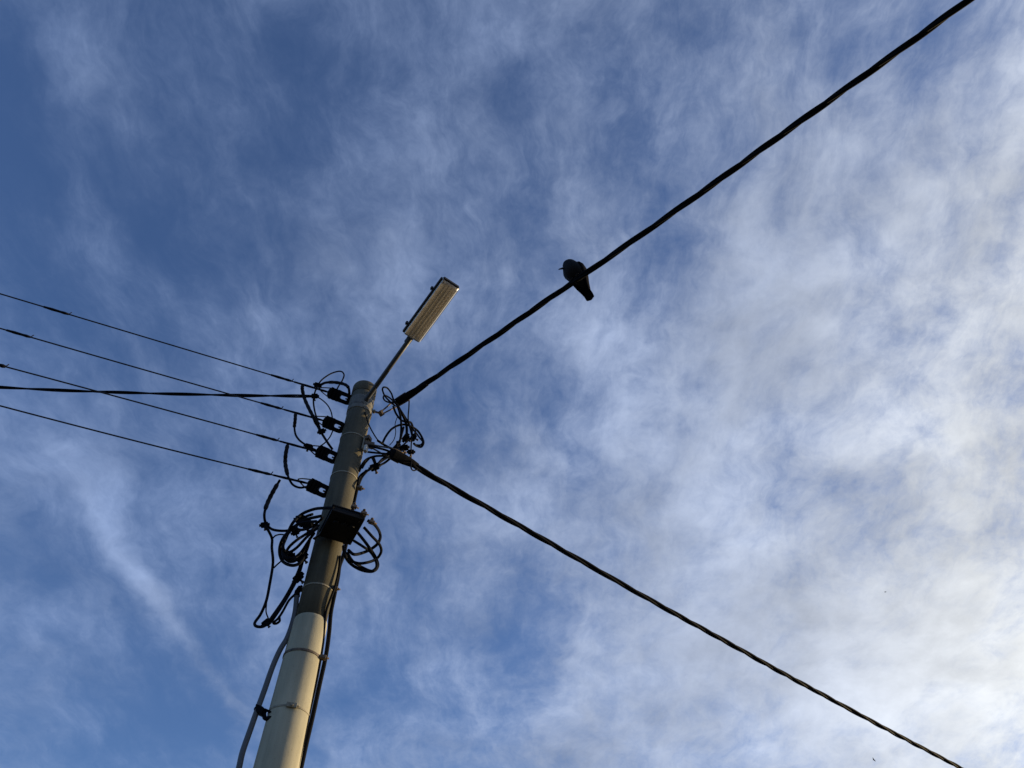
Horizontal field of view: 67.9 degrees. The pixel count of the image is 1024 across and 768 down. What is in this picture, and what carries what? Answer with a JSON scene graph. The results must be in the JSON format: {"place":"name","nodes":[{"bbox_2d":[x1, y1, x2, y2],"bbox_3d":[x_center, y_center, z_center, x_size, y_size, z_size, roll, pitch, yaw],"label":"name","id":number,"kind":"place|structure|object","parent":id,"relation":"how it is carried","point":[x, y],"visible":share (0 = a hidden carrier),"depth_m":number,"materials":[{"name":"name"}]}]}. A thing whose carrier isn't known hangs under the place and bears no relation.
{"place":"outdoors","nodes":[
{"label":"outdoors","id":0,"kind":"place"},
{"bbox_2d":[0,386,310,397],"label":"twisted cable","id":1,"kind":"object","parent":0,"point":[157,393],"visible":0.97,"depth_m":7.19,"materials":[{"name":"black rubber"}]},
{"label":"cable connector","id":2,"kind":"object","parent":1,"relation":"attached to","visible":0},
{"bbox_2d":[313,385,320,428],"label":"jumper cable","id":3,"kind":"object","parent":2,"relation":"attached to","point":[314,407],"visible":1,"depth_m":7.00,"materials":[{"name":"black rubber"}]},
{"bbox_2d":[0,0,1023,767],"label":"sky","id":4,"kind":"structure","parent":0,"point":[787,416],"materials":[{"name":"blue"}]},
{"label":"ground","id":5,"kind":"structure","parent":0,"visible":0},
{"bbox_2d":[253,380,376,767],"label":"utility pole","id":6,"kind":"object","parent":5,"relation":"on","point":[282,739],"visible":0.92,"depth_m":5.31,"materials":[{"name":"concrete"}]},
{"bbox_2d":[236,589,299,767],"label":"cable conduit","id":7,"kind":"object","parent":6,"relation":"attached to","point":[260,710],"visible":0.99,"depth_m":4.93,"materials":[{"name":"grey plastic"}]},
{"bbox_2d":[272,594,293,624],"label":"jumper cable","id":8,"kind":"object","parent":7,"relation":"attached to","point":[278,619],"visible":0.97,"depth_m":5.45,"materials":[{"name":"black rubber"}]},
{"bbox_2d":[297,478,328,497],"bbox_3d":[-1.642,0.870,6.388,0.341,0.159,0.129,13,-52,-11],"label":"strain insulator","id":9,"kind":"object","parent":6,"relation":"attached to","point":[315,486],"visible":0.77,"depth_m":6.36,"materials":[{"name":"black plastic"}]},
{"bbox_2d":[0,405,308,483],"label":"overhead wire","id":10,"kind":"object","parent":9,"relation":"attached to","point":[268,473],"visible":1,"depth_m":6.12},
{"bbox_2d":[263,479,294,531],"bbox_3d":[-1.847,0.999,6.132,0.298,0.530,0.083,11,-52,-9],"label":"jumper cable","id":11,"kind":"object","parent":10,"relation":"hanging from","point":[270,496],"visible":0.91,"depth_m":6.10,"materials":[{"name":"black rubber"}]},
{"bbox_2d":[259,522,269,530],"bbox_3d":[-1.941,1.108,5.960,0.082,0.075,0.071,0,-51,0],"label":"cable connector","id":12,"kind":"object","parent":11,"relation":"attached to","point":[262,524],"visible":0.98,"depth_m":5.94,"materials":[{"name":"black plastic"}]},
{"bbox_2d":[283,444,308,488],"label":"jumper cable","id":13,"kind":"object","parent":10,"relation":"hanging from","point":[285,465],"visible":1,"depth_m":6.44,"materials":[{"name":"black rubber"}]},
{"bbox_2d":[299,555,340,765],"bbox_3d":[-1.326,2.009,5.053,0.039,2.131,0.078,0,-51,0],"label":"riser cable","id":14,"kind":"object","parent":6,"relation":"attached to","point":[328,604],"visible":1,"depth_m":5.33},
{"bbox_2d":[311,445,337,463],"bbox_3d":[-1.645,0.616,6.697,0.350,0.158,0.131,13,-52,-11],"label":"strain insulator","id":15,"kind":"object","parent":6,"relation":"attached to","point":[322,452],"visible":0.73,"depth_m":6.67,"materials":[{"name":"black plastic"}]},
{"bbox_2d":[0,364,314,451],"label":"overhead wire","id":16,"kind":"object","parent":15,"relation":"attached to","point":[259,435],"visible":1,"depth_m":6.39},
{"bbox_2d":[303,443,312,451],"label":"cable connector","id":17,"kind":"object","parent":16,"relation":"attached to","point":[307,445],"visible":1,"depth_m":6.68,"materials":[{"name":"black plastic"}]},
{"bbox_2d":[320,654,328,660],"bbox_3d":[-1.293,1.886,5.235,0.067,0.026,0.044,13,-52,-11],"label":"cable clip","id":18,"kind":"object","parent":6,"relation":"attached to","point":[323,657],"visible":1,"depth_m":5.22,"materials":[{"name":"metal"}]},
{"bbox_2d":[317,415,344,432],"bbox_3d":[-1.654,0.367,6.994,0.361,0.151,0.132,13,-52,-11],"label":"strain insulator","id":19,"kind":"object","parent":6,"relation":"attached to","point":[328,422],"visible":0.81,"depth_m":6.96,"materials":[{"name":"black plastic"}]},
{"bbox_2d":[0,328,322,420],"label":"overhead wire","id":20,"kind":"object","parent":19,"relation":"attached to","point":[28,336],"visible":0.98,"depth_m":6.64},
{"bbox_2d":[293,413,316,450],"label":"jumper cable","id":21,"kind":"object","parent":20,"relation":"hanging from","point":[294,426],"visible":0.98,"depth_m":6.84,"materials":[{"name":"black rubber"}]},
{"bbox_2d":[315,396,332,417],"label":"jumper cable","id":22,"kind":"object","parent":19,"relation":"attached to","point":[326,404],"visible":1,"depth_m":7.17,"materials":[{"name":"black rubber"}]},
{"bbox_2d":[300,473,366,767],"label":"riser cable","id":23,"kind":"object","parent":6,"relation":"attached to","point":[317,693],"visible":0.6,"depth_m":5.26,"materials":[{"name":"black rubber"}]},
{"bbox_2d":[320,387,351,404],"bbox_3d":[-1.669,0.111,7.300,0.394,0.154,0.133,13,-52,-11],"label":"strain insulator","id":24,"kind":"object","parent":6,"relation":"attached to","point":[333,393],"visible":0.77,"depth_m":7.27,"materials":[{"name":"black plastic"}]},
{"bbox_2d":[0,293,327,392],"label":"overhead wire","id":25,"kind":"object","parent":24,"relation":"attached to","point":[70,314],"visible":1,"depth_m":6.92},
{"bbox_2d":[300,385,332,449],"bbox_3d":[-1.800,0.303,6.998,0.442,0.731,0.084,11,-51,-9],"label":"jumper cable","id":26,"kind":"object","parent":25,"relation":"hanging from","point":[310,411],"visible":0.91,"depth_m":6.98,"materials":[{"name":"black rubber"}]},
{"bbox_2d":[317,428,325,434],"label":"cable connector","id":27,"kind":"object","parent":26,"relation":"attached to","point":[321,431],"visible":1,"depth_m":6.83,"materials":[{"name":"black plastic"}]},
{"bbox_2d":[319,371,344,388],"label":"jumper cable","id":28,"kind":"object","parent":24,"relation":"attached to","point":[332,373],"visible":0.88,"depth_m":7.55,"materials":[{"name":"black rubber"}]},
{"bbox_2d":[319,381,350,393],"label":"jumper cable","id":29,"kind":"object","parent":24,"relation":"attached to","point":[346,385],"visible":1,"depth_m":7.34,"materials":[{"name":"black rubber"}]},
{"bbox_2d":[313,502,376,544],"bbox_3d":[-1.290,1.103,5.877,0.349,0.222,0.535,22,-54,-17],"label":"junction box","id":30,"kind":"object","parent":6,"relation":"attached to","point":[341,524],"visible":0.98,"depth_m":5.75,"materials":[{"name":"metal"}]},
{"bbox_2d":[253,524,297,627],"bbox_3d":[-1.761,1.436,5.643,0.378,0.887,0.080,13,-52,-11],"label":"jumper cable","id":31,"kind":"object","parent":30,"relation":"hanging from","point":[269,586],"visible":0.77,"depth_m":5.57,"materials":[{"name":"black rubber"}]},
{"bbox_2d":[261,618,270,627],"bbox_3d":[-1.734,1.682,5.355,0.070,0.073,0.064,0,-51,0],"label":"cable connector","id":32,"kind":"object","parent":31,"relation":"attached to","point":[266,620],"visible":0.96,"depth_m":5.34,"materials":[{"name":"black plastic"}]},
{"bbox_2d":[292,572,303,583],"bbox_3d":[-1.592,1.443,5.665,0.095,0.097,0.088,0,-51,0],"label":"cable connector","id":33,"kind":"object","parent":31,"relation":"attached to","point":[299,575],"visible":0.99,"depth_m":5.64,"materials":[{"name":"black plastic"}]},
{"bbox_2d":[297,553,308,563],"bbox_3d":[-1.599,1.326,5.804,0.089,0.093,0.084,0,-51,0],"label":"cable connector","id":34,"kind":"object","parent":31,"relation":"attached to","point":[305,561],"visible":0.52,"depth_m":5.79,"materials":[{"name":"black plastic"}]},
{"bbox_2d":[263,561,303,625],"bbox_3d":[-1.661,1.520,5.539,0.166,0.571,0.085,16,-53,-13],"label":"jumper cable","id":35,"kind":"object","parent":34,"relation":"hanging from","point":[280,606],"visible":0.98,"depth_m":5.46,"materials":[{"name":"black rubber"}]},
{"bbox_2d":[278,515,321,566],"bbox_3d":[-1.601,1.168,5.656,0.228,0.431,0.300,21,-54,-17],"label":"coiled cable","id":36,"kind":"object","parent":30,"relation":"hanging from","point":[287,532],"visible":0.98,"depth_m":5.69,"materials":[{"name":"black rubber"}]},
{"bbox_2d":[282,520,318,553],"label":"coiled cable","id":37,"kind":"object","parent":30,"relation":"hanging from","point":[284,550],"visible":0.89,"depth_m":5.74,"materials":[{"name":"black rubber"}]},
{"bbox_2d":[290,529,300,537],"bbox_3d":[-1.679,1.154,5.898,0.077,0.070,0.066,0,-51,0],"label":"cable connector","id":38,"kind":"object","parent":37,"relation":"attached to","point":[295,532],"visible":0.84,"depth_m":5.88,"materials":[{"name":"black plastic"}]},
{"bbox_2d":[285,524,319,559],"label":"coiled cable","id":39,"kind":"object","parent":30,"relation":"hanging from","point":[295,541],"visible":0.8,"depth_m":5.71,"materials":[{"name":"black rubber"}]},
{"bbox_2d":[281,506,334,562],"bbox_3d":[-1.536,1.081,5.692,0.172,0.507,0.476,33,-58,-24],"label":"coiled cable","id":40,"kind":"object","parent":30,"relation":"hanging from","point":[284,557],"visible":0.88,"depth_m":5.75,"materials":[{"name":"black rubber"}]},
{"bbox_2d":[295,513,323,530],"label":"coiled cable","id":41,"kind":"object","parent":30,"relation":"hanging from","point":[308,528],"visible":0.86,"depth_m":5.92,"materials":[{"name":"black rubber"}]},
{"bbox_2d":[300,523,313,530],"bbox_3d":[-1.601,1.100,5.937,0.109,0.099,0.091,0,-51,0],"label":"cable connector","id":42,"kind":"object","parent":41,"relation":"attached to","point":[309,525],"visible":0.56,"depth_m":5.91,"materials":[{"name":"black plastic"}]},
{"bbox_2d":[342,531,379,572],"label":"coiled cable","id":43,"kind":"object","parent":30,"relation":"hanging from","point":[348,561],"visible":0.93,"depth_m":5.73,"materials":[{"name":"black rubber"}]},
{"bbox_2d":[346,540,377,569],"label":"coiled cable","id":44,"kind":"object","parent":30,"relation":"hanging from","point":[363,547],"visible":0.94,"depth_m":5.75,"materials":[{"name":"black rubber"}]},
{"bbox_2d":[345,526,382,564],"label":"coiled cable","id":45,"kind":"object","parent":30,"relation":"hanging from","point":[376,541],"visible":0.84,"depth_m":5.73,"materials":[{"name":"black rubber"}]},
{"bbox_2d":[347,519,381,555],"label":"coiled cable","id":46,"kind":"object","parent":30,"relation":"hanging from","point":[372,547],"visible":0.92,"depth_m":5.82,"materials":[{"name":"black rubber"}]},
{"bbox_2d":[356,485,364,490],"bbox_3d":[-1.284,0.886,6.457,0.067,0.026,0.044,13,-52,-11],"label":"cable clip","id":47,"kind":"object","parent":6,"relation":"attached to","point":[360,488],"visible":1,"depth_m":6.45,"materials":[{"name":"metal"}]},
{"bbox_2d":[362,435,374,452],"bbox_3d":[-1.284,0.548,6.788,0.106,0.222,0.110,0,-51,0],"label":"pole bracket","id":48,"kind":"object","parent":6,"relation":"attached to","point":[367,439],"visible":0.96,"depth_m":6.79,"materials":[{"name":"metal"}]},
{"bbox_2d":[369,444,418,466],"bbox_3d":[-1.050,0.624,6.800,0.481,0.180,0.155,18,-53,-14],"label":"dead end clamp","id":49,"kind":"object","parent":48,"relation":"attached to","point":[398,456],"visible":0.9,"depth_m":6.76,"materials":[{"name":"black plastic"}]},
{"bbox_2d":[367,451,389,454],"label":"tangled cable","id":50,"kind":"object","parent":49,"relation":"attached to","point":[378,453],"visible":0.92,"depth_m":6.73,"materials":[{"name":"black rubber"}]},
{"bbox_2d":[368,445,390,452],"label":"tangled cable","id":51,"kind":"object","parent":49,"relation":"attached to","point":[380,448],"visible":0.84,"depth_m":6.74,"materials":[{"name":"black rubber"}]},
{"bbox_2d":[377,441,397,464],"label":"tangled cable","id":52,"kind":"object","parent":49,"relation":"attached to","point":[380,460],"visible":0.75,"depth_m":6.73,"materials":[{"name":"black rubber"}]},
{"bbox_2d":[377,402,401,466],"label":"tangled cable","id":53,"kind":"object","parent":49,"relation":"attached to","point":[387,460],"visible":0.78,"depth_m":7.10,"materials":[{"name":"black rubber"}]},
{"bbox_2d":[377,440,403,450],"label":"tangled cable","id":54,"kind":"object","parent":49,"relation":"attached to","point":[383,444],"visible":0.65,"depth_m":6.91,"materials":[{"name":"black rubber"}]},
{"bbox_2d":[382,423,424,447],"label":"tangled cable","id":55,"kind":"object","parent":54,"relation":"attached to","point":[411,426],"visible":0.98,"depth_m":7.08,"materials":[{"name":"black rubber"}]},
{"bbox_2d":[387,426,404,452],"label":"tangled cable","id":56,"kind":"object","parent":49,"relation":"attached to","point":[401,435],"visible":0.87,"depth_m":6.92,"materials":[{"name":"black rubber"}]},
{"bbox_2d":[412,464,962,767],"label":"bundled cable","id":57,"kind":"object","parent":49,"relation":"attached to","point":[480,503],"visible":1,"depth_m":8.10,"materials":[{"name":"black rubber"}]},
{"bbox_2d":[362,457,374,468],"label":"tangled cable","id":58,"kind":"object","parent":6,"relation":"attached to","point":[368,459],"visible":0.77,"depth_m":6.74,"materials":[{"name":"black rubber"}]},
{"bbox_2d":[359,455,383,471],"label":"tangled cable","id":59,"kind":"object","parent":6,"relation":"attached to","point":[361,465],"visible":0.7,"depth_m":6.82,"materials":[{"name":"black rubber"}]},
{"bbox_2d":[364,412,378,441],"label":"tangled cable","id":60,"kind":"object","parent":6,"relation":"attached to","point":[370,427],"visible":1,"depth_m":6.87,"materials":[{"name":"black rubber"}]},
{"bbox_2d":[356,444,400,485],"bbox_3d":[-1.174,0.720,6.711,0.320,0.578,0.085,12,-52,-10],"label":"tangled cable","id":61,"kind":"object","parent":6,"relation":"attached to","point":[363,473],"visible":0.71,"depth_m":6.59,"materials":[{"name":"black rubber"}]},
{"bbox_2d":[368,463,380,473],"bbox_3d":[-1.206,0.732,6.672,0.113,0.099,0.099,0,-51,0],"label":"cable connector","id":62,"kind":"object","parent":61,"relation":"attached to","point":[376,468],"visible":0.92,"depth_m":6.64,"materials":[{"name":"black plastic"}]},
{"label":"tangled cable","id":63,"kind":"object","parent":61,"relation":"attached to","visible":0},
{"bbox_2d":[400,444,409,453],"bbox_3d":[-0.984,0.589,6.954,0.100,0.087,0.085,0,-51,0],"label":"cable connector","id":64,"kind":"object","parent":63,"relation":"attached to","point":[406,447],"visible":0.77,"depth_m":6.93,"materials":[{"name":"black plastic"}]},
{"bbox_2d":[409,433,418,441],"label":"cable connector","id":65,"kind":"object","parent":63,"relation":"attached to","point":[414,436],"visible":0.92,"depth_m":7.07,"materials":[{"name":"black plastic"}]},
{"bbox_2d":[373,382,427,416],"bbox_3d":[-1.064,0.175,7.304,0.625,0.256,0.188,-17,-53,14],"label":"dead end clamp","id":66,"kind":"object","parent":6,"relation":"attached to","point":[403,398],"visible":0.91,"depth_m":7.30,"materials":[{"name":"black plastic"}]},
{"bbox_2d":[383,395,393,402],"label":"tangled cable","id":67,"kind":"object","parent":66,"relation":"attached to","point":[389,398],"visible":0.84,"depth_m":7.42,"materials":[{"name":"black rubber"}]},
{"bbox_2d":[382,386,395,405],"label":"tangled cable","id":68,"kind":"object","parent":66,"relation":"attached to","point":[394,403],"visible":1,"depth_m":7.43,"materials":[{"name":"black rubber"}]},
{"bbox_2d":[397,403,407,438],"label":"tangled cable","id":69,"kind":"object","parent":66,"relation":"hanging from","point":[406,427],"visible":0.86,"depth_m":7.25,"materials":[{"name":"black rubber"}]},
{"bbox_2d":[402,433,410,442],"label":"cable connector","id":70,"kind":"object","parent":69,"relation":"attached to","point":[404,439],"visible":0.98,"depth_m":7.03,"materials":[{"name":"black plastic"}]},
{"bbox_2d":[407,401,411,451],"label":"tangled cable","id":71,"kind":"object","parent":66,"relation":"hanging from","point":[409,425],"visible":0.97,"depth_m":7.13,"materials":[{"name":"black rubber"}]},
{"bbox_2d":[392,406,413,434],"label":"tangled cable","id":72,"kind":"object","parent":71,"relation":"attached to","point":[396,414],"visible":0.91,"depth_m":7.19,"materials":[{"name":"black rubber"}]},
{"bbox_2d":[416,0,973,386],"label":"bundled cable","id":73,"kind":"object","parent":66,"relation":"attached to","point":[885,60],"visible":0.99,"depth_m":5.90,"materials":[{"name":"black rubber"}]},
{"bbox_2d":[558,259,593,300],"bbox_3d":[0.572,-0.909,6.564,0.202,0.322,0.316,-31,-57,23],"label":"jackdaw","id":74,"kind":"object","parent":73,"relation":"on","point":[571,268],"visible":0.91,"depth_m":6.53,"materials":[{"name":"black"}]},
{"bbox_2d":[347,277,459,415],"bbox_3d":[-1.005,-0.330,6.997,0.223,0.507,1.532,30,-57,-22],"label":"street lamp","id":75,"kind":"object","parent":6,"relation":"attached to","point":[431,308],"visible":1,"depth_m":6.87,"materials":[{"name":"metal"}]}
]}

